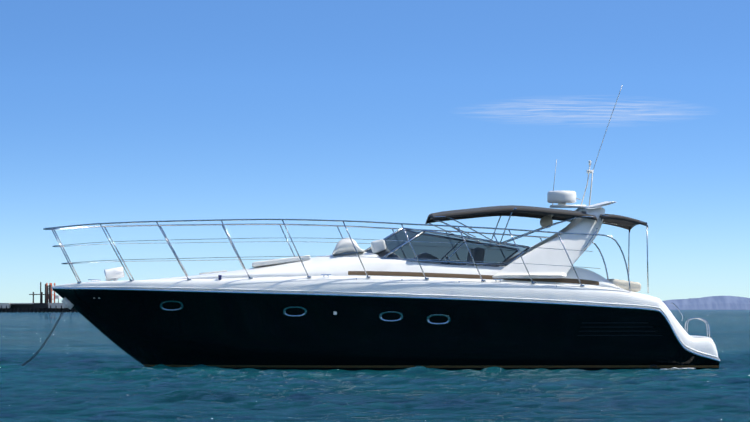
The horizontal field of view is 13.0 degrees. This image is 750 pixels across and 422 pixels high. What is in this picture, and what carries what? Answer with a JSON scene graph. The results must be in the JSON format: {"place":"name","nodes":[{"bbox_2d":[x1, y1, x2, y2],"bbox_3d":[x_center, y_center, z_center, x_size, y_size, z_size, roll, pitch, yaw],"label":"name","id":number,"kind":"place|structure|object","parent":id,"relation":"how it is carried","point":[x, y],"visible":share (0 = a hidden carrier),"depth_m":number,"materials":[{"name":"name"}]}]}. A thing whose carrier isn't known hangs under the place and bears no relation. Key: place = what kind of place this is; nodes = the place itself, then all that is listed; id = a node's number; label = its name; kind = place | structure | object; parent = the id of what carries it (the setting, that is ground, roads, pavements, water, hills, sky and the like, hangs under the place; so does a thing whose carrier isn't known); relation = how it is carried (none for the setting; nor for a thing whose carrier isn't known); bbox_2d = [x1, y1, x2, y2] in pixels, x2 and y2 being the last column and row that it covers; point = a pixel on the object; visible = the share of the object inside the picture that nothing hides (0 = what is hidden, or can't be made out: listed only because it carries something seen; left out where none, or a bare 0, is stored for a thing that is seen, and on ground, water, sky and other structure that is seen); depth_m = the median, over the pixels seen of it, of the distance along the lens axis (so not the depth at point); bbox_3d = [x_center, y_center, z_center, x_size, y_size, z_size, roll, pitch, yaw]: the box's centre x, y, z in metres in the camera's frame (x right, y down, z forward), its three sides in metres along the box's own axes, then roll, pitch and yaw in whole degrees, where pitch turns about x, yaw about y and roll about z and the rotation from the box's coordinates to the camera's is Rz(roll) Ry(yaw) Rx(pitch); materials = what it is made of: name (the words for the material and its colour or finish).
{"place":"outdoors","nodes":[
{"label":"outdoors","id":0,"kind":"place"},
{"bbox_2d":[0,0,749,302],"label":"sky","id":1,"kind":"structure","parent":0,"point":[394,111],"materials":[{"name":"blue"}]},
{"bbox_2d":[662,296,749,309],"bbox_3d":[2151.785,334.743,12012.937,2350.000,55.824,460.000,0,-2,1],"label":"hill","id":2,"kind":"structure","parent":0,"point":[722,303],"depth_m":11843.06,"materials":[{"name":"blue"}]},
{"bbox_2d":[670,310,749,310],"bbox_3d":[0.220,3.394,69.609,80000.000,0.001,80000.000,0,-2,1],"label":"sea","id":3,"kind":"structure","parent":0,"point":[710,310],"depth_m":4034.12,"materials":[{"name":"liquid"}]},
{"bbox_2d":[0,282,77,311],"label":"pier","id":4,"kind":"structure","parent":3,"relation":"in","point":[46,306],"depth_m":1376.33,"materials":[{"name":"grey concrete"}]},
{"bbox_2d":[22,85,719,370],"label":"yacht","id":5,"kind":"object","parent":3,"relation":"on","point":[403,298],"visible":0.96,"depth_m":67.91,"materials":[{"name":"paint"}]},
{"bbox_2d":[0,311,749,421],"bbox_3d":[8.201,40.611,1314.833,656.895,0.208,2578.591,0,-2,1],"label":"sea waves","id":6,"kind":"object","parent":3,"relation":"on","point":[78,367],"visible":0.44,"depth_m":51.15,"materials":[{"name":"liquid"}]}
]}

